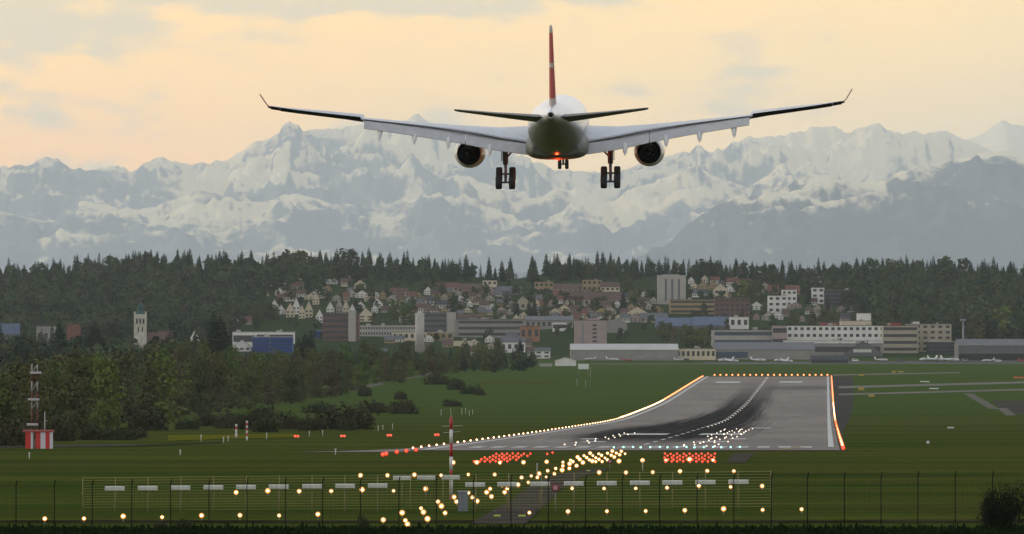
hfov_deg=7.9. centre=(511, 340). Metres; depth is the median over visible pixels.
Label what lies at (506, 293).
house
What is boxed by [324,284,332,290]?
house
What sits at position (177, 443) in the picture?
taxiway
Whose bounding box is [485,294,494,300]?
house
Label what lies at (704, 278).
house
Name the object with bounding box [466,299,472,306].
house
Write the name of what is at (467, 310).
house
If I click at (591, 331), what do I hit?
building
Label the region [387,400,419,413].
bush
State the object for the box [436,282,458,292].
building
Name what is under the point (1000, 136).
mountain range
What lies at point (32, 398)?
radio mast
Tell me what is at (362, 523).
bush
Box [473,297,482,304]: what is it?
house
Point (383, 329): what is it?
building
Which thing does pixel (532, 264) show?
spruce tree
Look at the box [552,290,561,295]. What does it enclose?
house
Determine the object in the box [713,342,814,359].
building
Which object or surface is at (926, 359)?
aircraft
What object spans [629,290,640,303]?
broadleaf tree
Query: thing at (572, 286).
building
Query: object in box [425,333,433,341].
house
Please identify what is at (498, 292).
house
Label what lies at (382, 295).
house
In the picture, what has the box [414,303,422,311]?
house
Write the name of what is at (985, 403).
concrete pad
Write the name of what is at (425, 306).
house
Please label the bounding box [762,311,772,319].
house
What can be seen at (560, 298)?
house
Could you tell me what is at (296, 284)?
house
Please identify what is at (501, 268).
spruce tree
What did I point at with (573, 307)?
house
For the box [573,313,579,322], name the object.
house
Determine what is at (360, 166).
mountain range
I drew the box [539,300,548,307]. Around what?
house
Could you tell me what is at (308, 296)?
house
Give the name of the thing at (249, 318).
house
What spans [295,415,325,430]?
bush
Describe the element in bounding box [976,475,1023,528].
bush
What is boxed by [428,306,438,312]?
house
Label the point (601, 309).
building
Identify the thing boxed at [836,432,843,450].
runway shoulder
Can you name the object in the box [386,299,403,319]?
broadleaf tree
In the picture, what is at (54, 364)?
broadleaf tree
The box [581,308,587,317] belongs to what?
house
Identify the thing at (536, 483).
antenna element
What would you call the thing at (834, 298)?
building
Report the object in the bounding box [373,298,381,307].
house
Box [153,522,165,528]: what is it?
bush
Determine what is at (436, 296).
broadleaf tree
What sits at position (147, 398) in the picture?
broadleaf tree
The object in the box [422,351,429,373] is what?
broadleaf tree
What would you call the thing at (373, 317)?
broadleaf tree
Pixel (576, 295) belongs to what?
building
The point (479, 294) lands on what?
house
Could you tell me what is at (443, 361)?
broadleaf tree
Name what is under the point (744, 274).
spruce tree
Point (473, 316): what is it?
house
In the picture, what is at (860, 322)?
building
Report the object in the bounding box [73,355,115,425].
broadleaf tree
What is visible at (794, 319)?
broadleaf tree
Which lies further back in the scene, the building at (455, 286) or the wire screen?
the building at (455, 286)
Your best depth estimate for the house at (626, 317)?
6041.85 m
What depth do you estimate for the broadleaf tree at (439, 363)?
3690.65 m
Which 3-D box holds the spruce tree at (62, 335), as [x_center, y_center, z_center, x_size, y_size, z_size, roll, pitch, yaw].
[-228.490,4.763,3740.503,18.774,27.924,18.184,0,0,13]
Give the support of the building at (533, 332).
on the ground at (978, 445)
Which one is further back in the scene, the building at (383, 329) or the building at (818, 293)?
the building at (818, 293)
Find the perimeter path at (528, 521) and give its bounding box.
[0,520,1023,521]
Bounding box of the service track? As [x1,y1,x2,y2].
[470,468,607,523]
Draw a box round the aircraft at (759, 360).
[750,356,765,361]
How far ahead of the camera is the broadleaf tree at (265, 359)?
3123.07 m
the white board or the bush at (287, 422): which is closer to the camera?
the bush at (287, 422)
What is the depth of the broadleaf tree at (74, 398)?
1499.67 m
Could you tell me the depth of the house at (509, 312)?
6293.52 m
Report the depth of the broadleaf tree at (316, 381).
2851.94 m
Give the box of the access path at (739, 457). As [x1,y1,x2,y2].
[726,453,753,462]
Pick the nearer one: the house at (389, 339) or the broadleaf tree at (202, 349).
the broadleaf tree at (202, 349)
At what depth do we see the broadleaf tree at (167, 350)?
2768.43 m
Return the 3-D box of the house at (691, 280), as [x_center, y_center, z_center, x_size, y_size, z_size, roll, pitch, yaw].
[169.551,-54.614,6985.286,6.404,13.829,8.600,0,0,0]
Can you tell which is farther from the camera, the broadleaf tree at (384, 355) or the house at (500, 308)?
the house at (500, 308)
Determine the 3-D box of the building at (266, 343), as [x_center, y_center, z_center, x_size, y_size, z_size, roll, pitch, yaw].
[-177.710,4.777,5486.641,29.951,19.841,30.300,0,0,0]
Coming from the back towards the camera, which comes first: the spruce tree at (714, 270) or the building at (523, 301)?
the spruce tree at (714, 270)
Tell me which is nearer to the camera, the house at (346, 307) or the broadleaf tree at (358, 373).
the broadleaf tree at (358, 373)
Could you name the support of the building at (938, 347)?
on the ground at (978, 445)
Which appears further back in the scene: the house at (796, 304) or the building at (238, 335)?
the house at (796, 304)
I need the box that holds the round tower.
[415,312,423,351]
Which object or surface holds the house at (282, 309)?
on the ground at (978, 445)
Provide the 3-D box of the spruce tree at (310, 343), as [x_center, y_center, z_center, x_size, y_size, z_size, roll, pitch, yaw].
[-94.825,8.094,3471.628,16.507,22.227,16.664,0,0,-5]
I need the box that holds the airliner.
[259,25,852,188]
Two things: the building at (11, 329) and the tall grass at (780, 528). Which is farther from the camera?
the building at (11, 329)
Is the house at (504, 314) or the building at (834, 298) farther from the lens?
the building at (834, 298)
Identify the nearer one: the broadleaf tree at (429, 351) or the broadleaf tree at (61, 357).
the broadleaf tree at (61, 357)
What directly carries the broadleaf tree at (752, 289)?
on the ground at (978, 445)
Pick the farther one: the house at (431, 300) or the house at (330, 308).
the house at (431, 300)
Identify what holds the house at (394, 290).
on the ground at (978, 445)
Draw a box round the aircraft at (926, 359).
[919,355,937,361]
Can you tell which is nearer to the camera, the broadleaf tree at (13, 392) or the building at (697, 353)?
the broadleaf tree at (13, 392)
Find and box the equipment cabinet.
[457,491,468,510]
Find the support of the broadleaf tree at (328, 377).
on the ground at (978, 445)
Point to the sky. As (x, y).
(86, 85)
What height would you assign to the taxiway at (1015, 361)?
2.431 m
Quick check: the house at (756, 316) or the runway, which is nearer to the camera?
the runway
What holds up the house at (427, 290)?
on the ground at (978, 445)
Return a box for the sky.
[0,0,1023,172]
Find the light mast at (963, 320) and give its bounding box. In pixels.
[960,319,965,344]
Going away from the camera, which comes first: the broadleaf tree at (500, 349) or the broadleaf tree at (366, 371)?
the broadleaf tree at (366, 371)
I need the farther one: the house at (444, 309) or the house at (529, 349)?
the house at (444, 309)
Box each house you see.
[245,316,251,324]
[271,298,278,307]
[275,287,283,294]
[278,304,284,313]
[283,293,296,300]
[286,301,294,317]
[290,281,299,288]
[293,296,299,313]
[296,289,305,296]
[298,304,305,318]
[304,292,313,299]
[305,299,312,317]
[312,291,318,304]
[315,308,322,322]
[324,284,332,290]
[326,277,337,283]
[326,300,334,312]
[332,293,339,300]
[336,297,342,312]
[340,278,347,286]
[343,291,349,300]
[343,298,348,312]
[349,288,355,296]
[349,302,355,311]
[354,279,365,288]
[356,289,367,297]
[360,307,371,321]
[364,295,376,300]
[371,304,377,312]
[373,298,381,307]
[380,290,385,298]
[380,305,390,312]
[384,335,394,342]
[386,294,397,301]
[388,287,397,296]
[394,334,404,341]
[397,292,403,301]
[398,288,408,295]
[399,312,409,322]
[406,291,416,298]
[414,299,422,303]
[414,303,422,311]
[419,296,431,302]
[421,303,430,311]
[424,285,430,294]
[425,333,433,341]
[427,297,439,305]
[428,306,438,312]
[430,290,441,297]
[436,300,447,307]
[439,306,449,312]
[441,292,447,299]
[442,338,452,346]
[444,288,452,295]
[457,313,467,318]
[463,306,471,312]
[466,293,475,299]
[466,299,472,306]
[468,313,477,318]
[472,338,478,345]
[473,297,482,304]
[476,290,481,296]
[477,307,485,315]
[479,301,489,308]
[484,286,494,294]
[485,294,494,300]
[485,334,494,341]
[486,309,497,314]
[487,341,494,348]
[494,287,501,296]
[496,299,504,305]
[498,305,506,312]
[499,310,505,318]
[502,291,510,297]
[506,307,513,314]
[506,332,517,336]
[519,310,527,318]
[525,337,531,346]
[527,346,534,355]
[533,294,542,299]
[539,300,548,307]
[550,307,560,313]
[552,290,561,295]
[556,295,563,303]
[558,303,569,310]
[569,304,581,310]
[570,311,580,315]
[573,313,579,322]
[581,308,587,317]
[586,304,594,311]
[589,312,597,317]
[597,311,603,318]
[601,300,612,308]
[606,305,615,314]
[614,300,620,307]
[620,308,626,313]
[620,313,630,322]
[622,292,629,301]
[627,302,634,311]
[630,313,641,321]
[638,297,649,303]
[645,301,652,309]
[650,296,657,303]
[651,305,662,312]
[688,276,694,283]
[689,282,696,288]
[692,289,700,296]
[697,281,707,288]
[701,274,708,282]
[701,289,707,294]
[708,280,717,289]
[710,276,719,283]
[726,277,735,285]
[726,284,734,291]
[751,300,762,309]
[753,312,759,319]
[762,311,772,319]
[773,310,783,319]
[781,308,789,315]
[787,302,793,309]
[791,301,801,307]
[799,314,804,321]
[805,306,811,313]
[807,297,817,304]
[812,304,820,313]
[836,305,845,311]
[840,312,850,320]
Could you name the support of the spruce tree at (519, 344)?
on the ground at (978, 445)
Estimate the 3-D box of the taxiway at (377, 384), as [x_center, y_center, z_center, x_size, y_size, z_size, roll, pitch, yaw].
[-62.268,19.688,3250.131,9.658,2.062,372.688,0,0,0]
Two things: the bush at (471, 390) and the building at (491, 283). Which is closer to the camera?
the bush at (471, 390)
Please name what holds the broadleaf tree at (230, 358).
on the ground at (978, 445)
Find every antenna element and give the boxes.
[105,486,124,510]
[138,486,157,510]
[171,486,189,510]
[204,485,222,510]
[236,485,255,510]
[269,485,288,511]
[302,484,321,511]
[336,484,354,511]
[368,483,386,511]
[393,476,409,503]
[417,476,434,501]
[442,475,459,501]
[465,482,484,511]
[497,482,516,511]
[530,482,549,511]
[564,481,583,510]
[597,481,616,508]
[630,481,649,510]
[663,480,681,509]
[696,480,714,509]
[729,480,748,509]
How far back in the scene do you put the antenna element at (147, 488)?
520.81 m
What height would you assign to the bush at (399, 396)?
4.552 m
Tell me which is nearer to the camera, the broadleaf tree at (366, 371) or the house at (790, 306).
the broadleaf tree at (366, 371)
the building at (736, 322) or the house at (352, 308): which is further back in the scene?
the house at (352, 308)
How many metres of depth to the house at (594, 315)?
6076.59 m
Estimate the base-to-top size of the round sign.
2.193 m
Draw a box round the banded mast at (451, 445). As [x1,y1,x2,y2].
[443,417,459,499]
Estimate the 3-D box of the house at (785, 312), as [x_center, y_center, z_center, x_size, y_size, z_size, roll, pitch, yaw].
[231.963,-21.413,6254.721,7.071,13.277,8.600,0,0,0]
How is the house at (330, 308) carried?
on the ground at (978, 445)
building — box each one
[0,323,20,340]
[36,326,55,342]
[67,324,80,339]
[233,330,256,346]
[233,339,250,351]
[252,334,292,352]
[257,329,294,343]
[315,330,322,337]
[323,311,347,340]
[348,312,355,340]
[356,313,359,340]
[360,323,414,335]
[392,329,426,340]
[421,311,446,331]
[427,330,452,340]
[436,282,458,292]
[447,312,455,336]
[453,338,471,345]
[456,318,525,337]
[459,283,482,293]
[483,280,496,288]
[496,286,521,294]
[500,336,525,352]
[515,295,530,309]
[520,325,539,341]
[525,316,573,329]
[534,281,553,294]
[534,347,550,358]
[552,322,566,331]
[553,283,582,289]
[555,356,575,365]
[562,290,583,301]
[570,344,678,360]
[574,318,606,343]
[582,279,601,291]
[583,292,621,306]
[593,307,609,316]
[600,281,619,291]
[608,317,626,332]
[627,306,647,315]
[639,312,667,322]
[655,318,692,328]
[657,274,685,303]
[669,298,713,313]
[678,346,715,359]
[692,317,728,328]
[711,327,771,345]
[713,282,727,297]
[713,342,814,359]
[714,297,749,316]
[729,315,748,328]
[767,284,799,294]
[768,293,786,312]
[772,325,786,341]
[781,290,796,303]
[783,338,881,342]
[787,323,881,339]
[810,355,847,362]
[811,288,824,303]
[814,341,882,355]
[820,322,838,324]
[824,288,848,305]
[840,319,870,324]
[846,340,880,355]
[856,313,870,320]
[881,323,918,352]
[889,322,901,324]
[906,322,950,351]
[926,339,954,353]
[954,339,1023,359]
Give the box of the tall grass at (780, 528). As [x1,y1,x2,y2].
[0,521,1023,533]
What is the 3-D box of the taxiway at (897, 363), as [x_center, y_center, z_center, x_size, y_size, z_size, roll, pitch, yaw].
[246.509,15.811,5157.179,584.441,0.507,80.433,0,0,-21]
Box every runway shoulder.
[830,377,853,431]
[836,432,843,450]
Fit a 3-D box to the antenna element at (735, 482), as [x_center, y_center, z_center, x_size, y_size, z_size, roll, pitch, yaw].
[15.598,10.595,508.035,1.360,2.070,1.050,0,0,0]
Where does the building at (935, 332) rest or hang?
on the ground at (978, 445)
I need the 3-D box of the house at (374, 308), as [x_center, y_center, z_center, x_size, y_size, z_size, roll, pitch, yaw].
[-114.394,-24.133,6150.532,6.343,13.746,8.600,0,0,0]
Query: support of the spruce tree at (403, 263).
on the ground at (978, 445)
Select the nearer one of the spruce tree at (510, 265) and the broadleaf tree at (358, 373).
the broadleaf tree at (358, 373)
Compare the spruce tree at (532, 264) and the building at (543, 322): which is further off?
the spruce tree at (532, 264)
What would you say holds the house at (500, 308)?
on the ground at (978, 445)
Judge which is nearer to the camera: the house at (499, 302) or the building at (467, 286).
the house at (499, 302)
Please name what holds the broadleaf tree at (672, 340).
on the ground at (978, 445)
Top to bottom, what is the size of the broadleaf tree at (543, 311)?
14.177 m
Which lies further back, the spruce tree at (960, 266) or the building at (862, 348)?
the spruce tree at (960, 266)
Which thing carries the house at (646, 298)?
on the ground at (978, 445)
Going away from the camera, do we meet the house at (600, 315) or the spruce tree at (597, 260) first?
the house at (600, 315)
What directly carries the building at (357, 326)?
on the ground at (978, 445)
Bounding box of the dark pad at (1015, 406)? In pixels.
[992,400,1023,413]
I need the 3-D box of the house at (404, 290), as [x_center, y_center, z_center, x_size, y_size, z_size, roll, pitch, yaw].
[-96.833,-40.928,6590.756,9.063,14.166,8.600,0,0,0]
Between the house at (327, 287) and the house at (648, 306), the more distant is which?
the house at (327, 287)
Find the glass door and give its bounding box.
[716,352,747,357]
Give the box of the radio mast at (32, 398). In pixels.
[27,364,40,443]
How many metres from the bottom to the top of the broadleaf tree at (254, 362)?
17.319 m
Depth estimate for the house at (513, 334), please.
5716.42 m
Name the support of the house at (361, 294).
on the ground at (978, 445)
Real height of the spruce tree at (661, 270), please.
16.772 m
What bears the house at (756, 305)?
on the ground at (978, 445)
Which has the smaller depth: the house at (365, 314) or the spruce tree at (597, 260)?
the house at (365, 314)
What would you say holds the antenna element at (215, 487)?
on the ground at (978, 445)
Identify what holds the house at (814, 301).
on the ground at (978, 445)
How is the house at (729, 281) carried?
on the ground at (978, 445)
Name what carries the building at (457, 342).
on the ground at (978, 445)
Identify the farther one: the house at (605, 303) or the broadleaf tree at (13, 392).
the house at (605, 303)
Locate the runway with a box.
[404,376,839,449]
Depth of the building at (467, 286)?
6781.81 m
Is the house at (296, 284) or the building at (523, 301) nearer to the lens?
the building at (523, 301)
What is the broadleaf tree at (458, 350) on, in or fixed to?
on the ground at (978, 445)
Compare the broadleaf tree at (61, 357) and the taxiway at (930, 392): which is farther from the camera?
the taxiway at (930, 392)
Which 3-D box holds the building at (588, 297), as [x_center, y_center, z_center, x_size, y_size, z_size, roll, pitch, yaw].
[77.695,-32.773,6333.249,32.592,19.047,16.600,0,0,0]
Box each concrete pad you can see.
[965,394,997,408]
[998,408,1014,414]
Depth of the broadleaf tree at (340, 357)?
3300.06 m
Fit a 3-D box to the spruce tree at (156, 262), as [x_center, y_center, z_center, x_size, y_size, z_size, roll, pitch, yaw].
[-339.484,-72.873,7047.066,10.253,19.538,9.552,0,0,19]
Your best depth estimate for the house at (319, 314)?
5983.36 m
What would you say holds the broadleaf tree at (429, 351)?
on the ground at (978, 445)
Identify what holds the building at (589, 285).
on the ground at (978, 445)
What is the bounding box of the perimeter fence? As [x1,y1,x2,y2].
[0,470,1023,528]
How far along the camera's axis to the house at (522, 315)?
6151.73 m
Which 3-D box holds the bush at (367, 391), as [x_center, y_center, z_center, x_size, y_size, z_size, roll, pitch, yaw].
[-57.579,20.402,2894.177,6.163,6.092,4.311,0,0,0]
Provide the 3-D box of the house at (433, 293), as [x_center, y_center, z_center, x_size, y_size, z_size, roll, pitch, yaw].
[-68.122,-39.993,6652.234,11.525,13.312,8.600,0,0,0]
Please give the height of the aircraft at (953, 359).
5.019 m
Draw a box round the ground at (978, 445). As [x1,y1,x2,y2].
[0,267,1023,533]
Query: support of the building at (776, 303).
on the ground at (978, 445)
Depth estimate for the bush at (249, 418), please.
1694.49 m
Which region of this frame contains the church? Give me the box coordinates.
[134,297,168,347]
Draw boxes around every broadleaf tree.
[0,370,36,438]
[0,372,26,431]
[2,361,36,435]
[10,354,66,438]
[24,353,40,368]
[34,357,59,424]
[45,353,69,382]
[45,370,69,428]
[50,361,74,428]
[55,370,99,434]
[62,351,99,428]
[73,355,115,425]
[88,351,129,429]
[94,361,121,425]
[100,348,140,422]
[110,365,156,421]
[134,362,159,420]
[135,343,158,377]
[140,343,161,376]
[141,350,191,421]
[142,363,162,409]
[154,342,177,397]
[166,347,191,416]
[167,362,195,417]
[174,344,195,371]
[178,338,198,395]
[180,361,206,413]
[184,355,218,415]
[194,354,228,411]
[197,338,212,364]
[201,350,237,411]
[217,351,228,393]
[219,360,251,408]
[223,344,241,371]
[231,367,262,409]
[245,350,267,387]
[246,352,277,404]
[258,351,272,375]
[262,369,285,403]
[266,349,289,376]
[275,306,279,319]
[276,356,300,402]
[280,359,308,403]
[293,348,302,371]
[296,366,315,400]
[301,350,321,396]
[302,347,323,387]
[306,358,326,397]
[319,348,340,397]
[320,343,339,371]
[334,349,346,375]
[335,363,349,394]
[336,361,355,389]
[340,341,356,374]
[351,362,366,389]
[356,340,371,378]
[360,355,370,385]
[362,342,383,378]
[370,312,376,324]
[370,358,384,383]
[375,349,389,371]
[379,356,391,381]
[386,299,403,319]
[387,349,398,381]
[391,359,409,382]
[396,302,415,322]
[396,341,413,372]
[404,340,415,371]
[404,361,418,376]
[417,357,426,375]
[422,344,435,370]
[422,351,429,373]
[424,357,437,378]
[432,294,440,304]
[433,351,444,375]
[437,350,451,372]
[450,347,467,370]
[462,341,469,351]
[464,349,470,369]
[469,347,480,369]
[473,342,492,354]
[480,347,490,371]
[489,339,506,363]
[492,304,498,318]
[511,292,517,301]
[537,304,549,315]
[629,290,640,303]
[644,282,650,296]
[655,322,671,340]
[669,326,677,343]
[677,324,697,347]
[691,326,711,347]
[724,318,729,329]
[737,278,750,298]
[744,280,758,299]
[756,282,764,301]
[768,314,777,326]
[787,311,799,324]
[807,310,815,324]
[817,308,831,321]
[827,310,839,321]
[970,312,984,338]
[990,304,1013,338]
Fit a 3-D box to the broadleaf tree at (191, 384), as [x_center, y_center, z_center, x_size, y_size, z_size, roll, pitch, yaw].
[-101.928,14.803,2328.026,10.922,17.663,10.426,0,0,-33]
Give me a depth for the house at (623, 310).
6186.52 m
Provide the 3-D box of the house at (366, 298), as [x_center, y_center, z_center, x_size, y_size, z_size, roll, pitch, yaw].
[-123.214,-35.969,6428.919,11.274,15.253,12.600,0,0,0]
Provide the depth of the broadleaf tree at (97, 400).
1856.95 m
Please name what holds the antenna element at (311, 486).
on the ground at (978, 445)
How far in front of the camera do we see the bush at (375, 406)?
2364.66 m
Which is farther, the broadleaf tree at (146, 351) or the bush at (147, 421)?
the broadleaf tree at (146, 351)
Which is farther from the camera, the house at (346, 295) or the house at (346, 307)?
the house at (346, 295)
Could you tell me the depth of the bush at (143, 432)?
1389.11 m
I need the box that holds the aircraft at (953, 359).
[940,355,958,361]
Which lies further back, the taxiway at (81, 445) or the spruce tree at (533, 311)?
the spruce tree at (533, 311)
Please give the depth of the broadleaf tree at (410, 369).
3627.21 m
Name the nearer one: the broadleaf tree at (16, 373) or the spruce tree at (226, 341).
the broadleaf tree at (16, 373)
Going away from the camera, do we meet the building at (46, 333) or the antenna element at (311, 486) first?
the antenna element at (311, 486)
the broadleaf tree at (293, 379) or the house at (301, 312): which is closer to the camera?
the broadleaf tree at (293, 379)
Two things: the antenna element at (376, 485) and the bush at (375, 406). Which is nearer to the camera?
the antenna element at (376, 485)
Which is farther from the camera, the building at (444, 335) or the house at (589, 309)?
the house at (589, 309)
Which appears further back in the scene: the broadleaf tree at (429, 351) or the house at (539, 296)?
the house at (539, 296)
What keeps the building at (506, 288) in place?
on the ground at (978, 445)
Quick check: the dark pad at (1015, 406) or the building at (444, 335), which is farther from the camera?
the building at (444, 335)
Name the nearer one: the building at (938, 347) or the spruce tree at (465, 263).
the building at (938, 347)
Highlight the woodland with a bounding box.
[0,247,1023,375]
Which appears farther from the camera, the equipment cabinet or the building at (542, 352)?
the building at (542, 352)
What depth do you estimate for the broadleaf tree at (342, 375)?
2920.83 m
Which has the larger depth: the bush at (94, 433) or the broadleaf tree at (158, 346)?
the broadleaf tree at (158, 346)
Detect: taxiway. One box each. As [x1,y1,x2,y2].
[0,444,138,447]
[137,442,222,445]
[168,434,298,440]
[315,447,419,451]
[354,382,382,390]
[704,360,1023,363]
[772,363,1023,363]
[833,372,959,375]
[838,381,1023,387]
[838,389,1023,394]
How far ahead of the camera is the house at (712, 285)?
6836.34 m
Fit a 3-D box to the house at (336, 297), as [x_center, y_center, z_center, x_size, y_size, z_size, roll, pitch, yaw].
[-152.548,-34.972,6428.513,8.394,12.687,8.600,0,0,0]
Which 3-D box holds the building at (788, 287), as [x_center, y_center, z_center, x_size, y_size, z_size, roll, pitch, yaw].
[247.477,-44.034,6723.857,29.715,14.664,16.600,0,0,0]
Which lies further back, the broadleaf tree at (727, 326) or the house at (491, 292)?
the house at (491, 292)
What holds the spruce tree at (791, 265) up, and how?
on the ground at (978, 445)
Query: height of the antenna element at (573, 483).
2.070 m
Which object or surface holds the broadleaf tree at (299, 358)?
on the ground at (978, 445)
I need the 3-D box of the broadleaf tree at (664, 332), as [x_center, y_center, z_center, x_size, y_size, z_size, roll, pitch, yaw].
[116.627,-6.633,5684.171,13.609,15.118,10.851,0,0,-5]
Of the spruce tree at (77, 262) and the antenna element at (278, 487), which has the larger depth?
the spruce tree at (77, 262)
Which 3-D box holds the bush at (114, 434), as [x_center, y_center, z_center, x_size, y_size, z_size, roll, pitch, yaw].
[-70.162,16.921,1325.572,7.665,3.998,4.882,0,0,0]
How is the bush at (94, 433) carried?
on the ground at (978, 445)
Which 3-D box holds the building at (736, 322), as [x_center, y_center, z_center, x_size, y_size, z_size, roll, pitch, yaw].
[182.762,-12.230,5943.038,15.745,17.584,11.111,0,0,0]
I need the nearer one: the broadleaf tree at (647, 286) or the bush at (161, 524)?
the bush at (161, 524)
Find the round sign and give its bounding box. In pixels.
[551,484,559,513]
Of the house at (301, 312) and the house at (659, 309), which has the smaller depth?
the house at (301, 312)
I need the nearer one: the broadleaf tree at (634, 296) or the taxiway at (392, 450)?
the taxiway at (392, 450)
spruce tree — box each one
[33,353,45,375]
[52,323,67,354]
[74,254,79,272]
[84,322,106,348]
[142,251,146,267]
[153,254,159,268]
[186,250,189,265]
[202,311,226,358]
[209,315,236,356]
[248,251,253,267]
[290,338,307,373]
[301,332,308,351]
[304,335,323,373]
[316,250,322,266]
[360,251,364,266]
[368,252,373,267]
[400,256,406,269]
[450,296,456,313]
[461,255,468,275]
[485,258,491,277]
[492,269,498,282]
[498,260,505,278]
[501,270,506,281]
[506,256,515,279]
[514,339,527,366]
[526,256,538,281]
[530,296,537,315]
[541,253,549,276]
[593,251,599,269]
[599,251,605,268]
[618,292,627,313]
[659,264,663,274]
[711,263,716,276]
[731,259,740,277]
[741,259,745,277]
[788,260,793,276]
[822,262,825,275]
[957,261,963,271]
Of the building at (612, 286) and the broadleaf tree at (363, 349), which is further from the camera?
the building at (612, 286)
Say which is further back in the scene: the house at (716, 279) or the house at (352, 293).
the house at (716, 279)
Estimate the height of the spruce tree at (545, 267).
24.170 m
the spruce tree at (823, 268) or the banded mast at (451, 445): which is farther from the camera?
the spruce tree at (823, 268)
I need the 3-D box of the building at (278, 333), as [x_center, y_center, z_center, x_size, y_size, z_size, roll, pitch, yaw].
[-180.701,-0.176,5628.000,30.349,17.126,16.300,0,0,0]
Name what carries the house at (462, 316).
on the ground at (978, 445)
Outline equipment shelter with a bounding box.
[23,430,53,448]
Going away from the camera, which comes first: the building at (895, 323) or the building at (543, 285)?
the building at (895, 323)
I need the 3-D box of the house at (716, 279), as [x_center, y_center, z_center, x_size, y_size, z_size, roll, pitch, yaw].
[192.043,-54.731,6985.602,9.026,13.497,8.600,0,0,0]
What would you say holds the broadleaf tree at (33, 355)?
on the ground at (978, 445)
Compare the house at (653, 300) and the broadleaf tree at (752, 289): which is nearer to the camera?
the house at (653, 300)
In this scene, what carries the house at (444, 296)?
on the ground at (978, 445)
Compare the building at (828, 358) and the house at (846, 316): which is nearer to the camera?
the building at (828, 358)
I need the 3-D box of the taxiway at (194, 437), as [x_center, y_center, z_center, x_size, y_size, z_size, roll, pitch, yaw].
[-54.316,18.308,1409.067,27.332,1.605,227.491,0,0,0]
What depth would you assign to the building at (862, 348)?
5416.66 m
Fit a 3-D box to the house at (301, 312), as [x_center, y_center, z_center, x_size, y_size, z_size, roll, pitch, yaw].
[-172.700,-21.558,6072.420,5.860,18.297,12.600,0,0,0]
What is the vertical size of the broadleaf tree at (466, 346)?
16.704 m
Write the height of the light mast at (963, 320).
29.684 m
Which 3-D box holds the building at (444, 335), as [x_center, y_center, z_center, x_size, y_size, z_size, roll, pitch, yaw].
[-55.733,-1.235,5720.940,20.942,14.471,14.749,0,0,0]
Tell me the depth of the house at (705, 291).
6654.84 m
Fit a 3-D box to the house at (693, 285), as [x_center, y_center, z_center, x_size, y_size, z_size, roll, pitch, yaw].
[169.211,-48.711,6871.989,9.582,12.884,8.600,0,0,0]
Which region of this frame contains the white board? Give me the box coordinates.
[578,364,588,377]
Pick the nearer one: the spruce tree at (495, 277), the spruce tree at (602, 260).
the spruce tree at (495, 277)
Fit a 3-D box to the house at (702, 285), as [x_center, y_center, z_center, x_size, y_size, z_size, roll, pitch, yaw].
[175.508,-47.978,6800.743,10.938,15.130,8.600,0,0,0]
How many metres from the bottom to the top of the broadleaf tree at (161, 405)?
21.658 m
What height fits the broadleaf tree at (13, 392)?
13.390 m
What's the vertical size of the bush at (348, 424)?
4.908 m
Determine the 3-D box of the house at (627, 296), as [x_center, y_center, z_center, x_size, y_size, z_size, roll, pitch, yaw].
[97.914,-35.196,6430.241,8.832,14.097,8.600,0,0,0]
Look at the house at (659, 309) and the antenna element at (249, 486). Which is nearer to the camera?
the antenna element at (249, 486)
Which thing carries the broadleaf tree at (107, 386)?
on the ground at (978, 445)
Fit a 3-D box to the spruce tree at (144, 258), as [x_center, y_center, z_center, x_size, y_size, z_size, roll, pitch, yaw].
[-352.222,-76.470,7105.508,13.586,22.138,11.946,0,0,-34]
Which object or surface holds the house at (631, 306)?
on the ground at (978, 445)
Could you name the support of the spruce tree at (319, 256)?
on the ground at (978, 445)
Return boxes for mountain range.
[0,113,1016,222]
[0,163,796,273]
[475,151,1023,278]
[967,121,1023,154]
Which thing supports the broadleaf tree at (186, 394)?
on the ground at (978, 445)
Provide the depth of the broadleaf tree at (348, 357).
3465.95 m
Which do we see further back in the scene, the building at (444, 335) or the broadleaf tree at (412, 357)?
the building at (444, 335)
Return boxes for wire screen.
[82,471,770,508]
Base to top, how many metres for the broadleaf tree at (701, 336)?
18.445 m
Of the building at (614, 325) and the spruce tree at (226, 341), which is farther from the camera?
the building at (614, 325)
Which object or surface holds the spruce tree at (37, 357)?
on the ground at (978, 445)
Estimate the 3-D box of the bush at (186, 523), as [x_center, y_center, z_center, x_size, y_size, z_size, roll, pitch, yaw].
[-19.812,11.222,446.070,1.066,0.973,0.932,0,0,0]
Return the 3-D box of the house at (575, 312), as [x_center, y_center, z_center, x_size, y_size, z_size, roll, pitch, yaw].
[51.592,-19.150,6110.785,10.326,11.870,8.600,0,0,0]
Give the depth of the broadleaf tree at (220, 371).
2910.91 m
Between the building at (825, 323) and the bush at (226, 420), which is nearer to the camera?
the bush at (226, 420)
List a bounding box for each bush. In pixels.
[0,417,28,445]
[48,418,76,440]
[74,424,107,439]
[102,424,142,439]
[125,406,169,430]
[129,427,147,437]
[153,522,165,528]
[173,417,201,428]
[175,519,192,527]
[198,412,216,425]
[212,409,243,427]
[236,410,260,428]
[250,403,275,417]
[250,414,278,431]
[273,410,300,428]
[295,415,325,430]
[298,401,336,413]
[313,400,379,428]
[337,415,356,429]
[356,514,369,528]
[358,385,372,395]
[362,400,388,412]
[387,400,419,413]
[393,391,407,399]
[421,373,450,384]
[441,399,462,406]
[446,378,466,389]
[459,384,482,393]
[474,389,485,394]
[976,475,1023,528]
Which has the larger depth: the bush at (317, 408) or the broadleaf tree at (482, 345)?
the broadleaf tree at (482, 345)
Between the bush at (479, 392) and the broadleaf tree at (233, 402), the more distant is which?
the bush at (479, 392)
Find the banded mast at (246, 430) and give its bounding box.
[246,421,247,440]

